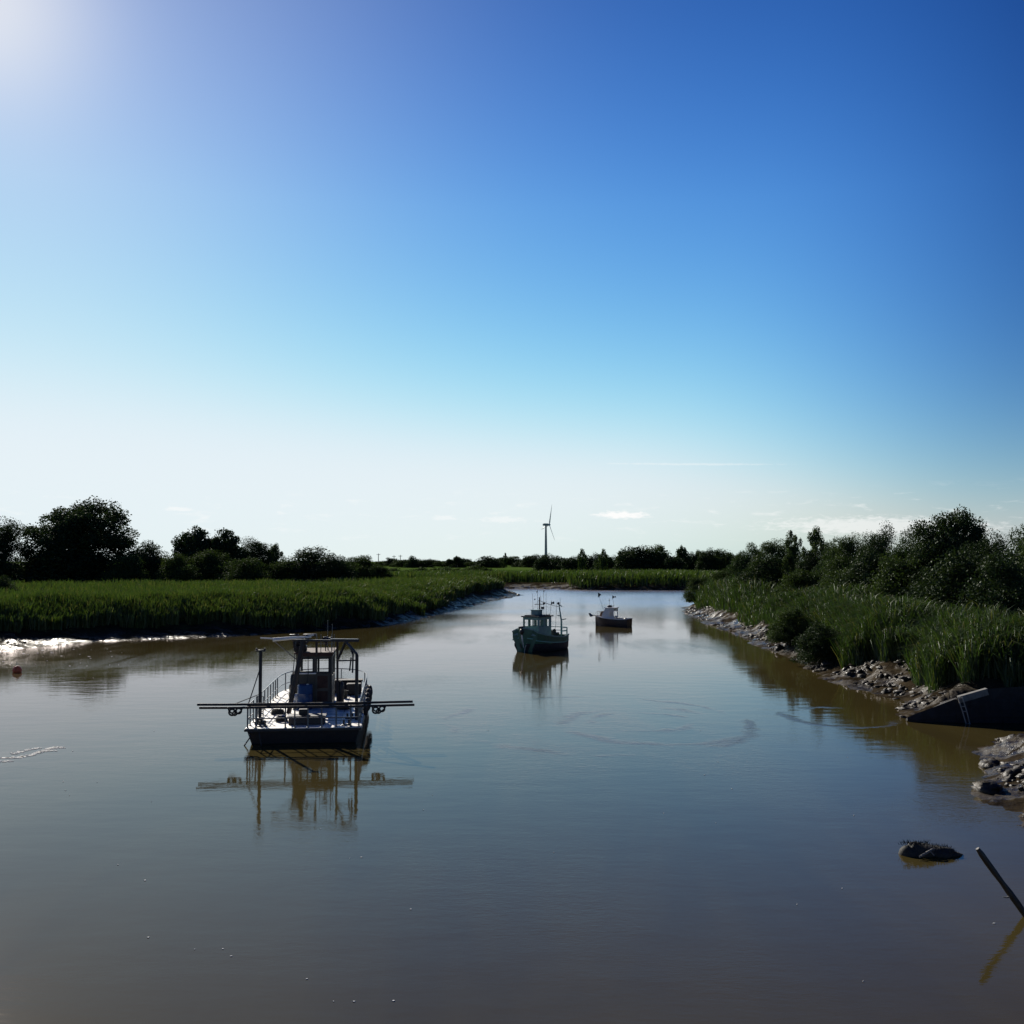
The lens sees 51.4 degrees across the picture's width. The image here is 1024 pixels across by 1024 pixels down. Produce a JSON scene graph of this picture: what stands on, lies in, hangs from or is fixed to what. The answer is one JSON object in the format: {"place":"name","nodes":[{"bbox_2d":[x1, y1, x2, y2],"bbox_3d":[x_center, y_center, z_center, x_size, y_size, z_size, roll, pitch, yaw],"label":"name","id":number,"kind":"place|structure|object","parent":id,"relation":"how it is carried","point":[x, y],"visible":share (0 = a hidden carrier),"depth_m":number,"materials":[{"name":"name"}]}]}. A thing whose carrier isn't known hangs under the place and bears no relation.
{"place":"outdoors","nodes":[
{"label":"outdoors","id":0,"kind":"place"},
{"bbox_2d":[344,687,347,698],"bbox_3d":[-7.051,7.601,44.755,0.330,0.477,0.330,0,-3,0],"label":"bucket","id":1,"kind":"object","parent":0,"point":[345,693],"visible":0.56,"depth_m":44.65,"materials":[{"name":"plastic"}]},
{"bbox_2d":[0,589,1023,1023],"bbox_3d":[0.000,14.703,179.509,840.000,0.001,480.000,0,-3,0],"label":"river water","id":2,"kind":"structure","parent":0,"point":[646,817],"depth_m":24.14,"materials":[{"name":"liquid"}]},
{"bbox_2d":[12,664,21,672],"bbox_3d":[-28.200,8.969,60.599,0.520,0.665,0.512,0,-3,0],"label":"mooring buoy","id":3,"kind":"object","parent":2,"relation":"on","point":[16,669],"visible":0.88,"depth_m":60.43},
{"bbox_2d":[197,624,413,745],"bbox_3d":[-7.750,6.570,43.082,7.401,4.400,12.954,0,-3,-6],"label":"work barge","id":4,"kind":"object","parent":2,"relation":"on","point":[332,715],"visible":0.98,"depth_m":38.64,"materials":[{"name":"black paint"}]},
{"bbox_2d":[292,694,297,708],"bbox_3d":[-8.455,7.418,41.552,0.383,0.662,0.421,0,-3,0],"label":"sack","id":5,"kind":"object","parent":4,"relation":"on","point":[295,698],"visible":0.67,"depth_m":41.45,"materials":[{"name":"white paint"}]},
{"bbox_2d":[297,684,312,709],"bbox_3d":[-8.075,7.202,41.495,0.610,0.970,0.604,1,-3,-17],"label":"drum","id":6,"kind":"object","parent":4,"relation":"on","point":[305,693],"visible":0.87,"depth_m":41.26,"materials":[{"name":"blue plastic"}]},
{"bbox_2d":[1,653,994,1001],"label":"foam","id":7,"kind":"object","parent":2,"relation":"on","point":[63,781],"visible":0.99,"depth_m":34.96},
{"bbox_2d":[512,590,568,652],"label":"fishing boat","id":8,"kind":"object","parent":2,"relation":"on","point":[539,635],"visible":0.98,"depth_m":74.97,"materials":[{"name":"green paint"}]},
{"bbox_2d":[589,600,631,626],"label":"cabin boat","id":9,"kind":"object","parent":2,"relation":"on","point":[607,617],"visible":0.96,"depth_m":103.90,"materials":[{"name":"white paint"}]},
{"bbox_2d":[898,839,962,857],"bbox_3d":[9.026,7.311,22.887,1.374,0.534,0.625,0,-3,0],"label":"weed clump","id":10,"kind":"object","parent":2,"relation":"in","point":[916,849],"visible":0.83,"depth_m":22.78,"materials":[{"name":"brown plant"}]},
{"bbox_2d":[906,687,1023,723],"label":"derelict barge","id":11,"kind":"object","parent":2,"relation":"on","point":[995,705],"visible":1,"depth_m":41.57,"materials":[{"name":"black metal"}]},
{"bbox_2d":[976,847,1023,916],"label":"mooring post","id":12,"kind":"object","parent":2,"relation":"in","point":[1011,895],"visible":1,"depth_m":18.93,"materials":[{"name":"brown wood"}]},
{"bbox_2d":[0,562,1023,826],"bbox_3d":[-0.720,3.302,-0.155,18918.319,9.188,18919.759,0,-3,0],"label":"ground","id":13,"kind":"structure","parent":0,"point":[1008,752],"depth_m":84.54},
{"bbox_2d":[0,575,20,591],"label":"shrub","id":14,"kind":"object","parent":13,"relation":"on","point":[4,583],"visible":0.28,"depth_m":111.68,"materials":[{"name":"green plant"}]},
{"bbox_2d":[0,516,38,579],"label":"tree","id":15,"kind":"object","parent":13,"relation":"on","point":[8,548],"visible":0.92,"depth_m":181.35,"materials":[{"name":"green plant"}]},
{"bbox_2d":[0,530,118,582],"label":"shrub","id":16,"kind":"object","parent":13,"relation":"on","point":[50,573],"visible":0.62,"depth_m":180.52,"materials":[{"name":"green plant"}]},
{"bbox_2d":[15,495,140,577],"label":"tree","id":17,"kind":"object","parent":13,"relation":"on","point":[81,517],"visible":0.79,"depth_m":185.98,"materials":[{"name":"green plant"}]},
{"bbox_2d":[95,553,151,582],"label":"shrub","id":18,"kind":"object","parent":13,"relation":"on","point":[128,572],"visible":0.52,"depth_m":176.79,"materials":[{"name":"green plant"}]},
{"bbox_2d":[124,540,170,576],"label":"shrub","id":19,"kind":"object","parent":13,"relation":"on","point":[147,551],"visible":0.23,"depth_m":186.44,"materials":[{"name":"green plant"}]},
{"bbox_2d":[133,555,171,577],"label":"shrub","id":20,"kind":"object","parent":13,"relation":"on","point":[156,563],"visible":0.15,"depth_m":184.46,"materials":[{"name":"green plant"}]},
{"bbox_2d":[145,552,203,582],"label":"shrub","id":21,"kind":"object","parent":13,"relation":"on","point":[180,570],"visible":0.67,"depth_m":178.22,"materials":[{"name":"green plant"}]},
{"bbox_2d":[170,525,217,563],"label":"tree","id":22,"kind":"object","parent":13,"relation":"on","point":[188,546],"visible":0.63,"depth_m":194.44,"materials":[{"name":"green plant"}]},
{"bbox_2d":[191,549,235,580],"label":"shrub","id":23,"kind":"object","parent":13,"relation":"on","point":[208,568],"visible":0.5,"depth_m":183.88,"materials":[{"name":"green plant"}]},
{"bbox_2d":[203,527,245,571],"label":"tree","id":24,"kind":"object","parent":13,"relation":"on","point":[228,546],"visible":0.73,"depth_m":195.59,"materials":[{"name":"green plant"}]},
{"bbox_2d":[211,556,274,582],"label":"shrub","id":25,"kind":"object","parent":13,"relation":"on","point":[249,570],"visible":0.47,"depth_m":176.74,"materials":[{"name":"green plant"}]},
{"bbox_2d":[0,573,505,632],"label":"reeds","id":26,"kind":"object","parent":13,"relation":"on","point":[53,605],"visible":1,"depth_m":99.57,"materials":[{"name":"plant"}]},
{"bbox_2d":[229,537,279,572],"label":"tree","id":27,"kind":"object","parent":13,"relation":"on","point":[255,549],"visible":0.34,"depth_m":190.73,"materials":[{"name":"green plant"}]},
{"bbox_2d":[266,543,285,572],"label":"tree","id":28,"kind":"object","parent":13,"relation":"on","point":[275,555],"visible":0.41,"depth_m":189.44,"materials":[{"name":"green plant"}]},
{"bbox_2d":[262,559,310,580],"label":"shrub","id":29,"kind":"object","parent":13,"relation":"on","point":[281,568],"visible":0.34,"depth_m":180.17,"materials":[{"name":"green plant"}]},
{"bbox_2d":[5,582,567,644],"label":"mud clods","id":30,"kind":"object","parent":13,"relation":"on","point":[11,634],"visible":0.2,"depth_m":96.77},
{"bbox_2d":[267,545,329,581],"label":"shrub","id":31,"kind":"object","parent":13,"relation":"on","point":[310,561],"visible":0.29,"depth_m":181.26,"materials":[{"name":"green plant"}]},
{"bbox_2d":[305,552,362,580],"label":"shrub","id":32,"kind":"object","parent":13,"relation":"on","point":[337,568],"visible":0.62,"depth_m":177.99,"materials":[{"name":"green plant"}]},
{"bbox_2d":[344,554,380,579],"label":"shrub","id":33,"kind":"object","parent":13,"relation":"on","point":[363,561],"visible":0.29,"depth_m":213.28,"materials":[{"name":"green plant"}]},
{"bbox_2d":[361,564,395,579],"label":"shrub","id":34,"kind":"object","parent":13,"relation":"on","point":[382,572],"visible":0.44,"depth_m":208.55,"materials":[{"name":"green plant"}]},
{"bbox_2d":[374,561,389,566],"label":"tree","id":35,"kind":"object","parent":13,"relation":"on","point":[382,564],"visible":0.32,"depth_m":618.21,"materials":[{"name":"green plant"}]},
{"bbox_2d":[383,557,392,565],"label":"tree","id":36,"kind":"object","parent":13,"relation":"on","point":[388,561],"visible":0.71,"depth_m":574.30,"materials":[{"name":"green plant"}]},
{"bbox_2d":[389,558,401,566],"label":"tree","id":37,"kind":"object","parent":13,"relation":"on","point":[393,562],"visible":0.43,"depth_m":567.09,"materials":[{"name":"green plant"}]},
{"bbox_2d":[391,559,407,566],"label":"tree","id":38,"kind":"object","parent":13,"relation":"on","point":[397,564],"visible":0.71,"depth_m":533.61,"materials":[{"name":"green plant"}]},
{"bbox_2d":[403,555,420,567],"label":"tree","id":39,"kind":"object","parent":13,"relation":"on","point":[412,562],"visible":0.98,"depth_m":517.33,"materials":[{"name":"green plant"}]},
{"bbox_2d":[417,559,435,567],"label":"tree","id":40,"kind":"object","parent":13,"relation":"on","point":[425,563],"visible":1,"depth_m":518.20,"materials":[{"name":"green plant"}]},
{"bbox_2d":[433,561,448,566],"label":"tree","id":41,"kind":"object","parent":13,"relation":"on","point":[439,564],"visible":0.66,"depth_m":548.73,"materials":[{"name":"green plant"}]},
{"bbox_2d":[444,559,454,567],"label":"tree","id":42,"kind":"object","parent":13,"relation":"on","point":[449,562],"visible":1,"depth_m":518.52,"materials":[{"name":"green plant"}]},
{"bbox_2d":[451,555,463,567],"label":"tree","id":43,"kind":"object","parent":13,"relation":"on","point":[456,559],"visible":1,"depth_m":518.40,"materials":[{"name":"green plant"}]},
{"bbox_2d":[450,558,466,567],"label":"tree","id":44,"kind":"object","parent":13,"relation":"on","point":[462,565],"visible":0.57,"depth_m":531.52,"materials":[{"name":"green plant"}]},
{"bbox_2d":[465,561,474,566],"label":"tree","id":45,"kind":"object","parent":13,"relation":"on","point":[468,564],"visible":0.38,"depth_m":569.35,"materials":[{"name":"green plant"}]},
{"bbox_2d":[465,566,483,569],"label":"tree","id":46,"kind":"object","parent":13,"relation":"on","point":[474,567],"visible":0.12,"depth_m":296.06,"materials":[{"name":"green plant"}]},
{"bbox_2d":[471,556,504,567],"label":"tree","id":47,"kind":"object","parent":13,"relation":"on","point":[488,563],"visible":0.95,"depth_m":516.77,"materials":[{"name":"green plant"}]},
{"bbox_2d":[503,553,507,566],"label":"tree","id":48,"kind":"object","parent":13,"relation":"on","point":[505,557],"visible":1,"depth_m":519.08,"materials":[{"name":"green plant"}]},
{"bbox_2d":[503,556,521,565],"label":"tree","id":49,"kind":"object","parent":13,"relation":"on","point":[513,559],"visible":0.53,"depth_m":613.01,"materials":[{"name":"green plant"}]},
{"bbox_2d":[511,560,521,566],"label":"tree","id":50,"kind":"object","parent":13,"relation":"on","point":[516,563],"visible":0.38,"depth_m":594.11,"materials":[{"name":"green plant"}]},
{"bbox_2d":[518,554,540,567],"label":"tree","id":51,"kind":"object","parent":13,"relation":"on","point":[528,561],"visible":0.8,"depth_m":516.69,"materials":[{"name":"green plant"}]},
{"bbox_2d":[533,556,549,570],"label":"tree","id":52,"kind":"object","parent":13,"relation":"on","point":[540,563],"visible":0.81,"depth_m":355.57,"materials":[{"name":"green plant"}]},
{"bbox_2d":[369,568,721,588],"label":"reeds","id":53,"kind":"object","parent":13,"relation":"on","point":[623,577],"visible":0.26,"depth_m":246.40,"materials":[{"name":"plant"}]},
{"bbox_2d":[542,507,554,554],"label":"wind turbine","id":54,"kind":"object","parent":13,"relation":"on","point":[546,525],"visible":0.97,"depth_m":1848.30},
{"bbox_2d":[536,553,560,568],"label":"tree","id":55,"kind":"object","parent":13,"relation":"on","point":[549,557],"visible":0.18,"depth_m":366.28,"materials":[{"name":"green plant"}]},
{"bbox_2d":[545,556,574,570],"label":"tree","id":56,"kind":"object","parent":13,"relation":"on","point":[554,564],"visible":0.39,"depth_m":352.13,"materials":[{"name":"green plant"}]},
{"bbox_2d":[559,556,578,570],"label":"tree","id":57,"kind":"object","parent":13,"relation":"on","point":[569,563],"visible":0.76,"depth_m":338.09,"materials":[{"name":"green plant"}]},
{"bbox_2d":[576,548,586,570],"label":"tree","id":58,"kind":"object","parent":13,"relation":"on","point":[582,564],"visible":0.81,"depth_m":319.48,"materials":[{"name":"green plant"}]},
{"bbox_2d":[585,555,593,569],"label":"tree","id":59,"kind":"object","parent":13,"relation":"on","point":[587,563],"visible":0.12,"depth_m":374.59,"materials":[{"name":"green plant"}]},
{"bbox_2d":[587,553,599,568],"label":"tree","id":60,"kind":"object","parent":13,"relation":"on","point":[592,559],"visible":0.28,"depth_m":374.13,"materials":[{"name":"green plant"}]},
{"bbox_2d":[590,555,614,570],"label":"tree","id":61,"kind":"object","parent":13,"relation":"on","point":[610,562],"visible":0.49,"depth_m":349.27,"materials":[{"name":"green plant"}]},
{"bbox_2d":[598,549,607,569],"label":"tree","id":62,"kind":"object","parent":13,"relation":"on","point":[603,560],"visible":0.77,"depth_m":319.45,"materials":[{"name":"green plant"}]},
{"bbox_2d":[611,547,650,570],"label":"tree","id":63,"kind":"object","parent":13,"relation":"on","point":[625,561],"visible":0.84,"depth_m":317.18,"materials":[{"name":"green plant"}]},
{"bbox_2d":[625,544,657,569],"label":"tree","id":64,"kind":"object","parent":13,"relation":"on","point":[643,560],"visible":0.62,"depth_m":317.10,"materials":[{"name":"green plant"}]},
{"bbox_2d":[641,549,665,569],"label":"tree","id":65,"kind":"object","parent":13,"relation":"on","point":[656,553],"visible":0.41,"depth_m":318.55,"materials":[{"name":"green plant"}]},
{"bbox_2d":[642,544,668,568],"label":"tree","id":66,"kind":"object","parent":13,"relation":"on","point":[664,555],"visible":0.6,"depth_m":317.85,"materials":[{"name":"green plant"}]},
{"bbox_2d":[663,555,687,570],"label":"tree","id":67,"kind":"object","parent":13,"relation":"on","point":[670,563],"visible":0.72,"depth_m":310.32,"materials":[{"name":"green plant"}]},
{"bbox_2d":[675,545,691,564],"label":"tree","id":68,"kind":"object","parent":13,"relation":"on","point":[682,552],"visible":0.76,"depth_m":318.66,"materials":[{"name":"green plant"}]},
{"bbox_2d":[683,555,694,569],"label":"tree","id":69,"kind":"object","parent":13,"relation":"on","point":[687,568],"visible":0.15,"depth_m":331.98,"materials":[{"name":"green plant"}]},
{"bbox_2d":[686,552,697,569],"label":"tree","id":70,"kind":"object","parent":13,"relation":"on","point":[693,556],"visible":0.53,"depth_m":332.31,"materials":[{"name":"green plant"}]},
{"bbox_2d":[681,575,705,602],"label":"shrub","id":71,"kind":"object","parent":13,"relation":"on","point":[689,596],"visible":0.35,"depth_m":145.04,"materials":[{"name":"green plant"}]},
{"bbox_2d":[692,549,702,567],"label":"tree","id":72,"kind":"object","parent":13,"relation":"on","point":[697,552],"visible":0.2,"depth_m":332.68,"materials":[{"name":"green plant"}]},
{"bbox_2d":[695,547,720,570],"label":"tree","id":73,"kind":"object","parent":13,"relation":"on","point":[703,562],"visible":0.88,"depth_m":318.32,"materials":[{"name":"green plant"}]},
{"bbox_2d":[706,568,733,582],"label":"shrub","id":74,"kind":"object","parent":13,"relation":"on","point":[720,575],"visible":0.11,"depth_m":147.24,"materials":[{"name":"green plant"}]},
{"bbox_2d":[710,548,731,570],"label":"tree","id":75,"kind":"object","parent":13,"relation":"on","point":[718,554],"visible":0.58,"depth_m":317.87,"materials":[{"name":"green plant"}]},
{"bbox_2d":[723,553,737,570],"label":"tree","id":76,"kind":"object","parent":13,"relation":"on","point":[732,555],"visible":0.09,"depth_m":314.55,"materials":[{"name":"green plant"}]},
{"bbox_2d":[725,542,762,581],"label":"tree","id":77,"kind":"object","parent":13,"relation":"on","point":[741,563],"visible":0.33,"depth_m":136.35,"materials":[{"name":"green plant"}]},
{"bbox_2d":[724,552,792,604],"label":"shrub","id":78,"kind":"object","parent":13,"relation":"on","point":[769,565],"visible":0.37,"depth_m":114.07,"materials":[{"name":"green plant"}]},
{"bbox_2d":[748,538,803,578],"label":"tree","id":79,"kind":"object","parent":13,"relation":"on","point":[773,547],"visible":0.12,"depth_m":120.77,"materials":[{"name":"green plant"}]},
{"bbox_2d":[764,607,815,643],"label":"shrub","id":80,"kind":"object","parent":13,"relation":"on","point":[790,630],"visible":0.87,"depth_m":74.16,"materials":[{"name":"green plant"}]},
{"bbox_2d":[765,567,818,600],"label":"shrub","id":81,"kind":"object","parent":13,"relation":"on","point":[800,579],"visible":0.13,"depth_m":101.36,"materials":[{"name":"green plant"}]},
{"bbox_2d":[782,530,802,576],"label":"tree","id":82,"kind":"object","parent":13,"relation":"on","point":[792,550],"visible":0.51,"depth_m":114.57,"materials":[{"name":"green plant"}]},
{"bbox_2d":[793,541,829,591],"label":"tree","id":83,"kind":"object","parent":13,"relation":"on","point":[809,561],"visible":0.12,"depth_m":104.25,"materials":[{"name":"green plant"}]},
{"bbox_2d":[800,525,828,574],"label":"tree","id":84,"kind":"object","parent":13,"relation":"on","point":[815,538],"visible":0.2,"depth_m":105.76,"materials":[{"name":"green plant"}]},
{"bbox_2d":[789,621,843,665],"bbox_3d":[18.636,7.850,63.718,3.870,2.695,4.003,0,-3,2],"label":"shrub","id":85,"kind":"object","parent":13,"relation":"on","point":[815,647],"visible":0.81,"depth_m":63.00,"materials":[{"name":"green plant"}]},
{"bbox_2d":[803,538,840,589],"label":"tree","id":86,"kind":"object","parent":13,"relation":"on","point":[820,572],"visible":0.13,"depth_m":99.68,"materials":[{"name":"green plant"}]},
{"bbox_2d":[813,566,851,593],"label":"shrub","id":87,"kind":"object","parent":13,"relation":"on","point":[831,575],"visible":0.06,"depth_m":88.32,"materials":[{"name":"green plant"}]},
{"bbox_2d":[819,532,868,586],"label":"tree","id":88,"kind":"object","parent":13,"relation":"on","point":[845,548],"visible":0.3,"depth_m":95.23,"materials":[{"name":"green plant"}]},
{"bbox_2d":[685,606,1023,816],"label":"mud clods","id":89,"kind":"object","parent":13,"relation":"on","point":[988,786],"visible":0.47,"depth_m":49.39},
{"bbox_2d":[691,573,1023,692],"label":"reeds","id":90,"kind":"object","parent":13,"relation":"on","point":[940,646],"visible":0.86,"depth_m":57.05,"materials":[{"name":"plant"}]},
{"bbox_2d":[829,547,890,588],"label":"shrub","id":91,"kind":"object","parent":13,"relation":"on","point":[861,567],"visible":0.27,"depth_m":81.11,"materials":[{"name":"green plant"}]},
{"bbox_2d":[854,520,897,572],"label":"tree","id":92,"kind":"object","parent":13,"relation":"on","point":[880,545],"visible":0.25,"depth_m":87.52,"materials":[{"name":"green plant"}]},
{"bbox_2d":[862,551,925,598],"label":"shrub","id":93,"kind":"object","parent":13,"relation":"on","point":[894,572],"visible":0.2,"depth_m":73.55,"materials":[{"name":"green plant"}]},
{"bbox_2d":[883,528,921,577],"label":"tree","id":94,"kind":"object","parent":13,"relation":"on","point":[900,550],"visible":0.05,"depth_m":81.66,"materials":[{"name":"green plant"}]},
{"bbox_2d":[896,565,937,599],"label":"shrub","id":95,"kind":"object","parent":13,"relation":"on","point":[911,582],"visible":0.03,"depth_m":71.04,"materials":[{"name":"green plant"}]},
{"bbox_2d":[904,504,992,583],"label":"tree","id":96,"kind":"object","parent":13,"relation":"on","point":[934,543],"visible":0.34,"depth_m":72.97,"materials":[{"name":"green plant"}]},
{"bbox_2d":[903,547,996,608],"bbox_3d":[27.440,5.163,64.925,7.861,6.100,8.130,3,-4,-44],"label":"shrub","id":97,"kind":"object","parent":13,"relation":"on","point":[943,586],"visible":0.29,"depth_m":63.97,"materials":[{"name":"green plant"}]},
{"bbox_2d":[951,576,992,606],"bbox_3d":[27.302,5.883,62.759,4.464,4.356,4.860,-1,-3,25],"label":"shrub","id":98,"kind":"object","parent":13,"relation":"on","point":[986,580],"visible":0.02,"depth_m":62.52,"materials":[{"name":"green plant"}]},
{"bbox_2d":[957,528,1012,574],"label":"tree","id":99,"kind":"object","parent":13,"relation":"on","point":[995,546],"visible":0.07,"depth_m":67.49,"materials":[{"name":"green plant"}]},
{"bbox_2d":[953,544,1023,616],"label":"shrub","id":100,"kind":"object","parent":13,"relation":"on","point":[1000,573],"visible":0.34,"depth_m":58.55,"materials":[{"name":"green plant"}]},
{"bbox_2d":[996,577,1023,616],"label":"shrub","id":101,"kind":"object","parent":13,"relation":"on","point":[1014,590],"visible":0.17,"depth_m":57.39,"materials":[{"name":"green plant"}]},
{"bbox_2d":[997,521,1023,591],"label":"tree","id":102,"kind":"object","parent":13,"relation":"on","point":[1018,541],"visible":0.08,"depth_m":62.84,"materials":[{"name":"green plant"}]},
{"bbox_2d":[1014,533,1023,579],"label":"tree","id":103,"kind":"object","parent":13,"relation":"on","point":[1022,549],"visible":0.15,"depth_m":60.14,"materials":[{"name":"green plant"}]},
{"bbox_2d":[0,0,1023,561],"label":"sky","id":104,"kind":"structure","parent":0,"point":[422,279],"materials":[{"name":"blue"}]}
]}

